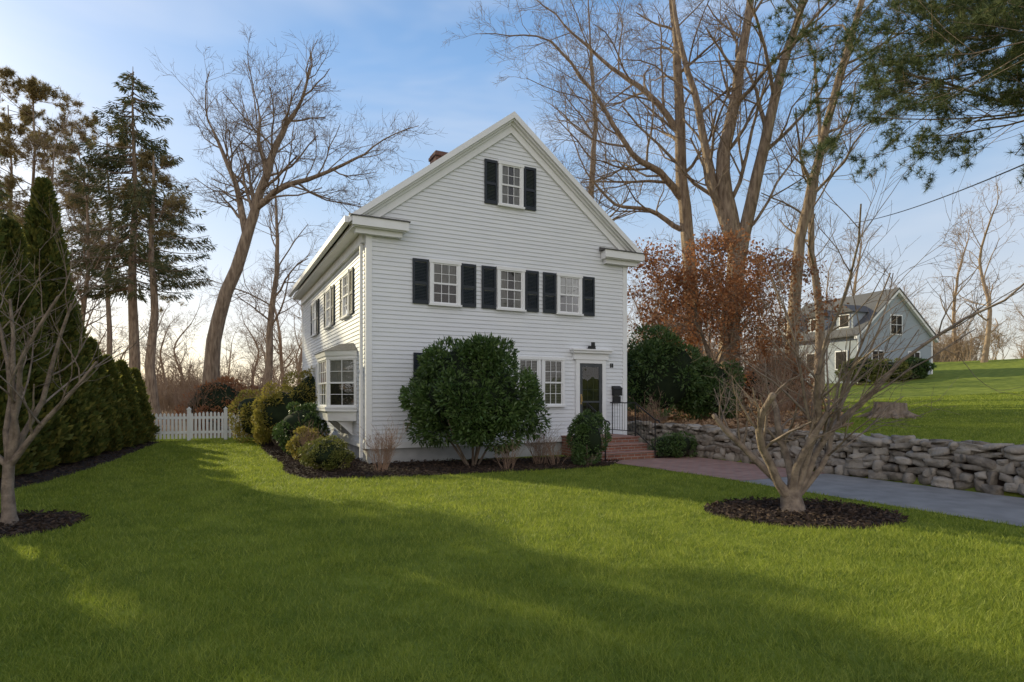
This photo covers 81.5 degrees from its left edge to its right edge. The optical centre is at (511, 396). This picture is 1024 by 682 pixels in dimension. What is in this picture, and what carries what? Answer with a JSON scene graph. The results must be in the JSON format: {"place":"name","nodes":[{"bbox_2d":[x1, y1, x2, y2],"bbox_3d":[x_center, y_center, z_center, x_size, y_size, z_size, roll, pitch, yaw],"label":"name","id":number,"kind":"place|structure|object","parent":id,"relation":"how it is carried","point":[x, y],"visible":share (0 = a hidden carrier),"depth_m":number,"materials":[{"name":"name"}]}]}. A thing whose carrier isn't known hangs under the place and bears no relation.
{"place":"outdoors","nodes":[
{"label":"outdoors","id":0,"kind":"place"},
{"bbox_2d":[331,166,577,402],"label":"window curtains","id":1,"kind":"object","parent":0,"point":[347,370],"depth_m":15.50,"materials":[{"name":"grey fabric"}]},
{"bbox_2d":[330,167,598,423],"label":"window interiors","id":2,"kind":"object","parent":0,"point":[448,290],"depth_m":15.58,"materials":[{"name":"grey glass"}]},
{"bbox_2d":[0,358,1023,681],"bbox_3d":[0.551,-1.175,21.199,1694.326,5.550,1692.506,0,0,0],"label":"ground","id":3,"kind":"structure","parent":0,"point":[958,378],"depth_m":5.11,"materials":[{"name":"green plant"}]},
{"bbox_2d":[0,148,20,220],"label":"spruce tree","id":4,"kind":"object","parent":3,"relation":"on","point":[5,197],"visible":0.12,"depth_m":22.09,"materials":[{"name":"green plant"}]},
{"bbox_2d":[0,101,82,287],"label":"pine tree","id":5,"kind":"object","parent":3,"relation":"on","point":[25,119],"visible":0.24,"depth_m":57.01,"materials":[{"name":"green plant"}]},
{"bbox_2d":[0,509,89,537],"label":"mulch bed","id":6,"kind":"object","parent":3,"relation":"on","point":[32,520],"visible":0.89,"depth_m":7.39,"materials":[{"name":"brown wood"}]},
{"bbox_2d":[0,178,178,525],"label":"bare tree","id":7,"kind":"object","parent":6,"relation":"on","point":[16,444],"visible":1,"depth_m":7.38,"materials":[{"name":"brown plant"}]},
{"bbox_2d":[0,95,118,315],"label":"pine tree","id":8,"kind":"object","parent":3,"relation":"on","point":[52,178],"visible":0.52,"depth_m":47.95,"materials":[{"name":"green plant"}]},
{"bbox_2d":[0,65,128,277],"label":"pine tree","id":9,"kind":"object","parent":3,"relation":"on","point":[35,90],"visible":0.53,"depth_m":52.60,"materials":[{"name":"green plant"}]},
{"bbox_2d":[5,111,145,346],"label":"pine tree","id":10,"kind":"object","parent":3,"relation":"on","point":[84,298],"visible":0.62,"depth_m":42.78,"materials":[{"name":"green plant"}]},
{"bbox_2d":[0,441,160,492],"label":"mulch bed","id":11,"kind":"object","parent":3,"relation":"on","point":[51,474],"visible":0.29,"depth_m":13.20,"materials":[{"name":"brown soil"}]},
{"bbox_2d":[0,210,41,477],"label":"arborvitae","id":12,"kind":"object","parent":11,"relation":"on","point":[25,464],"visible":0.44,"depth_m":11.54,"materials":[{"name":"green plant"}]},
{"bbox_2d":[0,217,73,469],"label":"arborvitae","id":13,"kind":"object","parent":11,"relation":"on","point":[50,443],"visible":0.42,"depth_m":12.49,"materials":[{"name":"green plant"}]},
{"bbox_2d":[22,175,105,463],"bbox_3d":[-10.978,-1.737,13.838,2.398,6.854,2.232,0,0,0],"label":"arborvitae","id":14,"kind":"object","parent":11,"relation":"on","point":[76,408],"visible":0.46,"depth_m":13.76,"materials":[{"name":"green plant"}]},
{"bbox_2d":[73,291,110,455],"bbox_3d":[-11.453,-0.576,15.248,2.006,4.447,1.964,0,0,0],"label":"arborvitae","id":15,"kind":"object","parent":11,"relation":"on","point":[96,445],"visible":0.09,"depth_m":15.41,"materials":[{"name":"green plant"}]},
{"bbox_2d":[86,335,123,452],"bbox_3d":[-11.774,-0.013,16.587,1.794,3.395,1.746,0,0,0],"label":"arborvitae","id":16,"kind":"object","parent":11,"relation":"on","point":[111,416],"visible":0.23,"depth_m":16.61,"materials":[{"name":"green plant"}]},
{"bbox_2d":[101,354,136,448],"bbox_3d":[-12.133,0.172,17.743,1.618,2.934,1.626,0,0,-33],"label":"arborvitae","id":17,"kind":"object","parent":11,"relation":"on","point":[122,407],"visible":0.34,"depth_m":17.80,"materials":[{"name":"green plant"}]},
{"bbox_2d":[115,359,149,445],"bbox_3d":[-12.492,0.200,18.971,1.608,2.830,1.538,0,0,44],"label":"arborvitae","id":18,"kind":"object","parent":11,"relation":"on","point":[131,396],"visible":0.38,"depth_m":18.96,"materials":[{"name":"green plant"}]},
{"bbox_2d":[130,367,159,441],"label":"arborvitae","id":19,"kind":"object","parent":11,"relation":"on","point":[146,408],"visible":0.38,"depth_m":20.17,"materials":[{"name":"green plant"}]},
{"bbox_2d":[23,110,187,357],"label":"pine tree","id":20,"kind":"object","parent":3,"relation":"on","point":[93,120],"visible":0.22,"depth_m":55.65,"materials":[{"name":"green plant"}]},
{"bbox_2d":[56,70,217,371],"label":"spruce tree","id":21,"kind":"object","parent":3,"relation":"on","point":[114,162],"visible":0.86,"depth_m":43.34,"materials":[{"name":"green plant"}]},
{"bbox_2d":[108,147,199,416],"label":"pine tree","id":22,"kind":"object","parent":3,"relation":"on","point":[150,374],"visible":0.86,"depth_m":42.83,"materials":[{"name":"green plant"}]},
{"bbox_2d":[167,360,221,430],"bbox_3d":[-13.863,-0.011,26.174,2.293,3.234,3.367,0,0,-30],"label":"woodland brush","id":23,"kind":"object","parent":3,"relation":"on","point":[188,399],"visible":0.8,"depth_m":25.80,"materials":[{"name":"brown plant"}]},
{"bbox_2d":[152,407,244,440],"bbox_3d":[-10.953,0.990,21.779,5.450,1.220,0.150,0,0,-20],"label":"white picket fence","id":24,"kind":"object","parent":3,"relation":"on","point":[190,432],"visible":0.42,"depth_m":21.55,"materials":[{"name":"paint"}]},
{"bbox_2d":[174,376,261,430],"bbox_3d":[-13.262,0.333,26.956,4.530,2.574,3.025,0,0,0],"label":"russet shrub","id":25,"kind":"object","parent":3,"relation":"on","point":[220,401],"visible":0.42,"depth_m":26.28,"materials":[{"name":"brown plant"}]},
{"bbox_2d":[217,367,277,405],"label":"woodland brush","id":26,"kind":"object","parent":3,"relation":"on","point":[247,386],"visible":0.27,"depth_m":24.57,"materials":[{"name":"brown plant"}]},
{"bbox_2d":[214,354,287,392],"bbox_3d":[-11.739,-0.239,28.042,3.367,3.691,3.416,0,0,0],"label":"woodland brush","id":27,"kind":"object","parent":3,"relation":"on","point":[259,379],"visible":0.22,"depth_m":27.73,"materials":[{"name":"brown plant"}]},
{"bbox_2d":[179,129,335,395],"bbox_3d":[-16.259,-8.216,39.589,9.945,19.662,5.734,0,0,0],"label":"bare tree","id":28,"kind":"object","parent":3,"relation":"on","point":[271,320],"visible":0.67,"depth_m":39.82,"materials":[{"name":"brown plant"}]},
{"bbox_2d":[146,23,447,428],"bbox_3d":[-11.138,-8.259,29.729,11.193,19.760,12.746,0,0,-43],"label":"bare tree","id":29,"kind":"object","parent":3,"relation":"on","point":[257,201],"visible":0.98,"depth_m":29.73,"materials":[{"name":"brown plant"}]},
{"bbox_2d":[331,187,360,231],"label":"bare tree","id":30,"kind":"object","parent":3,"relation":"on","point":[348,205],"visible":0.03,"depth_m":36.95,"materials":[{"name":"brown plant"}]},
{"bbox_2d":[259,440,621,478],"bbox_3d":[-4.266,1.571,16.329,13.940,0.221,7.776,0,0,33],"label":"mulch bed","id":31,"kind":"object","parent":3,"relation":"on","point":[358,468],"visible":0.47,"depth_m":13.24,"materials":[{"name":"brown soil"}]},
{"bbox_2d":[227,389,266,442],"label":"yellow green shrub","id":32,"kind":"object","parent":31,"relation":"on","point":[244,413],"visible":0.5,"depth_m":20.23,"materials":[{"name":"green plant"}]},
{"bbox_2d":[250,381,298,446],"bbox_3d":[-7.461,0.550,18.918,1.786,2.132,1.810,0,0,0],"label":"yellow green shrub","id":33,"kind":"object","parent":31,"relation":"on","point":[271,410],"visible":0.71,"depth_m":18.43,"materials":[{"name":"green plant"}]},
{"bbox_2d":[282,365,317,413],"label":"yellow green shrub","id":34,"kind":"object","parent":31,"relation":"on","point":[305,390],"visible":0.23,"depth_m":20.42,"materials":[{"name":"green plant"}]},
{"bbox_2d":[272,401,330,455],"bbox_3d":[-5.752,0.871,16.294,1.636,1.496,1.466,0,0,0],"label":"evergreen shrub","id":35,"kind":"object","parent":31,"relation":"on","point":[307,416],"visible":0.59,"depth_m":15.96,"materials":[{"name":"green plant"}]},
{"bbox_2d":[285,426,324,459],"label":"yellow green shrub","id":36,"kind":"object","parent":31,"relation":"on","point":[294,443],"visible":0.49,"depth_m":14.72,"materials":[{"name":"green plant"}]},
{"bbox_2d":[289,413,338,449],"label":"dormant hydrangea","id":37,"kind":"object","parent":31,"relation":"on","point":[303,441],"visible":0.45,"depth_m":14.11,"materials":[{"name":"brown plant"}]},
{"bbox_2d":[297,435,354,470],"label":"boxwood bush","id":38,"kind":"object","parent":31,"relation":"on","point":[327,453],"visible":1,"depth_m":12.48,"materials":[{"name":"green plant"}]},
{"bbox_2d":[353,418,410,471],"bbox_3d":[-2.761,0.985,12.526,1.130,1.235,1.164,0,0,-22],"label":"dormant hydrangea","id":39,"kind":"object","parent":31,"relation":"on","point":[386,454],"visible":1,"depth_m":12.59,"materials":[{"name":"brown plant"}]},
{"bbox_2d":[397,331,551,465],"bbox_3d":[-0.818,0.078,13.634,3.541,3.080,2.725,0,0,0],"label":"rhododendron bush","id":40,"kind":"object","parent":31,"relation":"on","point":[473,396],"visible":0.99,"depth_m":13.00,"materials":[{"name":"green plant"}]},
{"bbox_2d":[492,435,527,469],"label":"dormant hydrangea","id":41,"kind":"object","parent":31,"relation":"on","point":[512,459],"visible":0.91,"depth_m":12.93,"materials":[{"name":"brown plant"}]},
{"bbox_2d":[523,422,561,463],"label":"dormant hydrangea","id":42,"kind":"object","parent":31,"relation":"on","point":[538,457],"visible":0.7,"depth_m":13.96,"materials":[{"name":"brown plant"}]},
{"bbox_2d":[541,438,571,464],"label":"dormant hydrangea","id":43,"kind":"object","parent":31,"relation":"on","point":[550,455],"visible":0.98,"depth_m":13.67,"materials":[{"name":"brown plant"}]},
{"bbox_2d":[565,408,611,465],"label":"evergreen shrub","id":44,"kind":"object","parent":31,"relation":"on","point":[586,442],"visible":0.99,"depth_m":13.52,"materials":[{"name":"green plant"}]},
{"bbox_2d":[319,434,561,463],"bbox_3d":[-2.520,1.450,20.494,7.420,0.500,10.940,0,0,-27],"label":"foundation","id":45,"kind":"object","parent":3,"relation":"on","point":[417,454],"visible":0.07,"depth_m":14.79,"materials":[{"name":"concrete"}]},
{"bbox_3d":[-2.520,-2.985,20.494,7.480,8.330,11.000,0,0,-27],"label":"wall","id":46,"kind":"object","parent":45,"relation":"on","visible":0},
{"bbox_2d":[428,150,447,163],"bbox_3d":[-2.444,-7.425,20.309,0.630,1.650,0.680,0,0,-27],"label":"brick chimney","id":47,"kind":"object","parent":46,"relation":"on","point":[435,155],"visible":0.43,"depth_m":20.00,"materials":[{"name":"brown brick"}]},
{"bbox_2d":[305,160,613,434],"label":"window frames","id":48,"kind":"structure","parent":46,"relation":"attached to","point":[594,356],"depth_m":15.69,"materials":[{"name":"white wood"}]},
{"bbox_2d":[313,275,347,404],"bbox_3d":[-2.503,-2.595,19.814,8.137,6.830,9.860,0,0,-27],"label":"window glass","id":49,"kind":"object","parent":48,"relation":"in","point":[322,391],"visible":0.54,"depth_m":15.96,"materials":[{"name":"glass"}]},
{"bbox_2d":[315,350,356,420],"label":"bay window panels","id":50,"kind":"object","parent":48,"relation":"attached to","point":[338,414],"visible":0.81,"depth_m":14.92,"materials":[{"name":"white wood"}]},
{"bbox_2d":[311,158,594,403],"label":"shutters","id":51,"kind":"object","parent":48,"relation":"attached to","point":[491,305],"visible":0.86,"depth_m":15.34,"materials":[{"name":"paint"}]},
{"bbox_2d":[303,134,622,442],"bbox_3d":[-2.492,-2.895,20.439,7.528,8.190,10.924,0,0,-27],"label":"clapboard siding","id":52,"kind":"object","parent":46,"relation":"attached to","point":[451,216],"visible":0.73,"depth_m":15.35,"materials":[{"name":"white wood"}]},
{"bbox_2d":[314,343,356,354],"bbox_3d":[-4.767,-1.251,15.782,0.710,0.218,2.800,0,0,-27],"label":"bay window roof","id":53,"kind":"structure","parent":52,"relation":"attached to","point":[346,346],"depth_m":15.05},
{"bbox_2d":[293,111,643,448],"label":"white trim","id":54,"kind":"structure","parent":52,"relation":"attached to","point":[363,230],"depth_m":15.28,"materials":[{"name":"paint"}]},
{"bbox_2d":[296,224,349,290],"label":"roof","id":55,"kind":"structure","parent":54,"relation":"attached to","point":[338,238],"depth_m":17.57,"materials":[{"name":"concrete"}]},
{"bbox_2d":[349,213,644,254],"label":"return caps","id":56,"kind":"object","parent":54,"relation":"on","point":[601,248],"visible":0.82,"depth_m":13.96,"materials":[{"name":"wood"}]},
{"bbox_2d":[587,342,595,348],"bbox_3d":[2.230,-1.407,16.592,0.220,0.185,0.200,0,0,-27],"label":"door lantern","id":57,"kind":"object","parent":52,"relation":"attached to","point":[592,346],"depth_m":16.53,"materials":[{"name":"black metal"}]},
{"bbox_2d":[612,386,622,401],"bbox_3d":[3.013,-0.060,17.016,0.300,0.480,0.134,0,0,-27],"label":"wall mailbox","id":58,"kind":"object","parent":52,"relation":"attached to","point":[616,393],"depth_m":16.98,"materials":[{"name":"black metal"}]},
{"bbox_2d":[288,216,644,457],"bbox_3d":[-2.520,-1.325,20.494,8.580,5.550,11.400,0,0,-27],"label":"gutter","id":59,"kind":"object","parent":46,"relation":"attached to","point":[342,225],"visible":0.79,"depth_m":14.09,"materials":[{"name":"white paint"}]},
{"bbox_2d":[580,363,601,432],"bbox_3d":[2.204,0.076,16.664,0.756,1.987,0.032,0,0,-27],"label":"storm door","id":60,"kind":"structure","parent":46,"relation":"attached to","point":[582,365],"depth_m":16.69,"materials":[{"name":"paint"}]},
{"bbox_2d":[78,167,1023,409],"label":"distant woods","id":61,"kind":"object","parent":3,"relation":"on","point":[953,307],"visible":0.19,"depth_m":65.03,"materials":[{"name":"brown plant"}]},
{"bbox_2d":[142,312,1023,415],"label":"distant thicket","id":62,"kind":"object","parent":3,"relation":"on","point":[964,351],"visible":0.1,"depth_m":63.19,"materials":[{"name":"brown plant"}]},
{"bbox_2d":[514,0,669,227],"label":"bare tree","id":63,"kind":"object","parent":3,"relation":"on","point":[594,150],"visible":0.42,"depth_m":37.56,"materials":[{"name":"brown plant"}]},
{"bbox_2d":[443,0,754,408],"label":"bare tree","id":64,"kind":"object","parent":3,"relation":"on","point":[680,192],"visible":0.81,"depth_m":28.27,"materials":[{"name":"brown plant"}]},
{"bbox_2d":[562,437,654,460],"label":"brick steps","id":65,"kind":"structure","parent":3,"relation":"on","point":[566,451],"depth_m":15.31,"materials":[{"name":"red brick"}]},
{"bbox_2d":[561,434,656,454],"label":"step treads","id":66,"kind":"object","parent":65,"relation":"on","point":[618,444],"visible":0.67,"depth_m":15.41,"materials":[{"name":"red brick"}]},
{"bbox_2d":[587,402,659,459],"bbox_3d":[2.597,0.882,15.695,1.586,1.436,2.112,0,0,-27],"label":"iron railing","id":67,"kind":"object","parent":65,"relation":"on","point":[632,403],"visible":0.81,"depth_m":15.70,"materials":[{"name":"metal"}]},
{"bbox_2d":[633,387,677,422],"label":"dormant shrub","id":68,"kind":"object","parent":3,"relation":"on","point":[655,414],"visible":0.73,"depth_m":18.55,"materials":[{"name":"brown plant"}]},
{"bbox_2d":[627,322,718,420],"bbox_3d":[5.261,-0.840,21.212,4.331,3.632,3.243,0,0,0],"label":"rhododendron bush","id":69,"kind":"object","parent":3,"relation":"on","point":[666,365],"visible":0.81,"depth_m":20.49,"materials":[{"name":"green plant"}]},
{"bbox_2d":[656,452,692,457],"bbox_3d":[3.844,1.572,16.354,1.185,0.178,2.186,0,0,-26],"label":"mulch bed","id":70,"kind":"object","parent":3,"relation":"on","point":[663,456],"visible":0.2,"depth_m":15.60,"materials":[{"name":"brown soil"}]},
{"bbox_2d":[648,430,697,457],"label":"evergreen shrub","id":71,"kind":"object","parent":70,"relation":"on","point":[675,444],"visible":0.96,"depth_m":15.33,"materials":[{"name":"green plant"}]},
{"bbox_2d":[675,354,746,419],"bbox_3d":[7.087,-0.342,21.735,2.884,2.451,2.599,0,0,21],"label":"rhododendron bush","id":72,"kind":"object","parent":3,"relation":"on","point":[708,407],"visible":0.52,"depth_m":21.05,"materials":[{"name":"green plant"}]},
{"bbox_2d":[572,0,903,410],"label":"bare tree","id":73,"kind":"object","parent":3,"relation":"on","point":[720,192],"visible":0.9,"depth_m":25.84,"materials":[{"name":"brown plant"}]},
{"bbox_2d":[627,206,849,412],"bbox_3d":[8.354,-3.098,23.175,8.301,8.609,7.063,0,0,22],"label":"oak tree with brown leaves","id":74,"kind":"object","parent":3,"relation":"on","point":[729,296],"visible":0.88,"depth_m":22.79,"materials":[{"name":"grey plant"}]},
{"bbox_2d":[707,337,769,407],"bbox_3d":[10.493,-1.502,27.184,4.623,4.310,3.696,0,0,0],"label":"woodland brush","id":75,"kind":"object","parent":3,"relation":"on","point":[741,363],"visible":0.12,"depth_m":26.57,"materials":[{"name":"brown plant"}]},
{"bbox_2d":[628,399,853,430],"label":"fallen leaves","id":76,"kind":"object","parent":3,"relation":"on","point":[731,422],"visible":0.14,"depth_m":20.62,"materials":[{"name":"brown plant"}]},
{"bbox_2d":[736,339,807,415],"bbox_3d":[9.725,-0.765,22.213,2.452,3.060,3.004,0,0,23],"label":"woodland brush","id":77,"kind":"object","parent":3,"relation":"on","point":[777,372],"visible":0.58,"depth_m":22.13,"materials":[{"name":"brown plant"}]},
{"bbox_2d":[739,363,812,422],"bbox_3d":[8.102,-0.099,18.418,1.930,1.964,1.841,0,0,-34],"label":"woodland brush","id":78,"kind":"object","parent":3,"relation":"on","point":[777,397],"visible":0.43,"depth_m":18.30,"materials":[{"name":"brown plant"}]},
{"bbox_2d":[742,351,814,409],"bbox_3d":[11.332,-0.656,25.557,3.392,2.676,2.659,0,0,0],"label":"russet shrub","id":79,"kind":"object","parent":3,"relation":"on","point":[752,382],"visible":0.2,"depth_m":24.96,"materials":[{"name":"brown plant"}]},
{"bbox_2d":[742,314,836,412],"bbox_3d":[11.383,-1.369,23.587,3.708,4.077,3.296,0,0,-28],"label":"woodland brush","id":80,"kind":"object","parent":3,"relation":"on","point":[792,363],"visible":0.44,"depth_m":23.68,"materials":[{"name":"brown plant"}]},
{"bbox_2d":[744,324,834,378],"bbox_3d":[12.031,-1.419,26.808,3.730,3.995,4.658,0,0,12],"label":"woodland brush","id":81,"kind":"object","parent":3,"relation":"on","point":[801,351],"visible":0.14,"depth_m":26.01,"materials":[{"name":"brown plant"}]},
{"bbox_2d":[754,319,838,382],"bbox_3d":[14.085,-2.040,30.056,4.299,4.956,4.441,0,0,26],"label":"woodland brush","id":82,"kind":"object","parent":3,"relation":"on","point":[805,350],"visible":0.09,"depth_m":29.59,"materials":[{"name":"brown plant"}]},
{"bbox_2d":[703,496,908,528],"bbox_3d":[3.944,1.572,8.126,2.615,0.183,2.103,0,0,0],"label":"mulch bed","id":83,"kind":"object","parent":3,"relation":"on","point":[826,513],"visible":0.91,"depth_m":7.92,"materials":[{"name":"brown wood"}]},
{"bbox_2d":[737,0,889,398],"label":"bare tree","id":84,"kind":"object","parent":3,"relation":"on","point":[811,250],"visible":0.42,"depth_m":33.83,"materials":[{"name":"brown plant"}]},
{"bbox_2d":[784,379,846,419],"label":"woodland brush","id":85,"kind":"object","parent":3,"relation":"on","point":[810,401],"visible":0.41,"depth_m":19.39,"materials":[{"name":"plant"}]},
{"bbox_2d":[627,420,1023,495],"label":"fieldstone wall","id":86,"kind":"structure","parent":3,"relation":"on","point":[924,454],"depth_m":11.18,"materials":[{"name":"stone"}]},
{"bbox_2d":[755,0,926,407],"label":"leaning bare tree","id":87,"kind":"object","parent":3,"relation":"on","point":[802,226],"visible":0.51,"depth_m":26.80,"materials":[{"name":"brown plant"}]},
{"bbox_2d":[773,295,930,383],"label":"walls","id":88,"kind":"structure","parent":3,"relation":"on","point":[911,321],"depth_m":49.74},
{"bbox_2d":[769,287,938,343],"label":"roof","id":89,"kind":"structure","parent":88,"relation":"on","point":[860,299],"depth_m":50.01,"materials":[{"name":"concrete"}]},
{"bbox_2d":[782,312,865,336],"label":"dormer walls","id":90,"kind":"structure","parent":89,"relation":"on","point":[854,322],"depth_m":49.15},
{"bbox_2d":[784,289,938,382],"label":"trim","id":91,"kind":"structure","parent":88,"relation":"attached to","point":[921,320],"depth_m":49.68,"materials":[{"name":"white paint"}]},
{"bbox_2d":[785,315,919,369],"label":"window panes","id":92,"kind":"object","parent":91,"relation":"attached to","point":[896,329],"visible":0.38,"depth_m":49.50,"materials":[{"name":"black glass"}]},
{"bbox_2d":[834,356,885,384],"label":"foundation shrub","id":93,"kind":"object","parent":3,"relation":"on","point":[872,378],"visible":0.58,"depth_m":45.11,"materials":[{"name":"green plant"}]},
{"bbox_2d":[698,146,1023,511],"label":"japanese maple","id":94,"kind":"object","parent":3,"relation":"on","point":[801,477],"visible":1,"depth_m":8.02,"materials":[{"name":"brown plant"}]},
{"bbox_2d":[748,0,1023,196],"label":"overhanging pine tree","id":95,"kind":"object","parent":3,"relation":"on","point":[1001,17],"visible":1,"depth_m":16.21,"materials":[{"name":"green plant"}]},
{"bbox_2d":[857,402,920,418],"bbox_3d":[12.720,0.496,20.011,1.972,0.622,1.960,0,0,0],"label":"tree stump","id":96,"kind":"object","parent":3,"relation":"on","point":[895,411],"visible":0.69,"depth_m":19.58,"materials":[{"name":"brown plant"}]},
{"bbox_2d":[869,358,911,381],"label":"foundation shrub","id":97,"kind":"object","parent":3,"relation":"on","point":[903,367],"visible":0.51,"depth_m":45.63,"materials":[{"name":"green plant"}]},
{"bbox_2d":[905,356,936,378],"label":"foundation shrub","id":98,"kind":"object","parent":3,"relation":"on","point":[922,370],"visible":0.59,"depth_m":46.32,"materials":[{"name":"green plant"}]},
{"bbox_2d":[0,0,1023,394],"label":"sky","id":99,"kind":"structure","parent":0,"point":[393,57],"materials":[{"name":"blue"}]},
{"bbox_2d":[606,456,823,480],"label":"brick path","id":100,"kind":"structure","parent":0,"point":[732,470],"depth_m":13.45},
{"bbox_2d":[743,473,1023,525],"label":"driveway","id":101,"kind":"structure","parent":0,"point":[986,507],"depth_m":9.45,"materials":[{"name":"grey asphalt"}]},
{"bbox_2d":[847,164,1023,223],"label":"overhead cable","id":102,"kind":"object","parent":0,"point":[949,194],"visible":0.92,"depth_m":15.96,"materials":[{"name":"black metal"}]}
]}

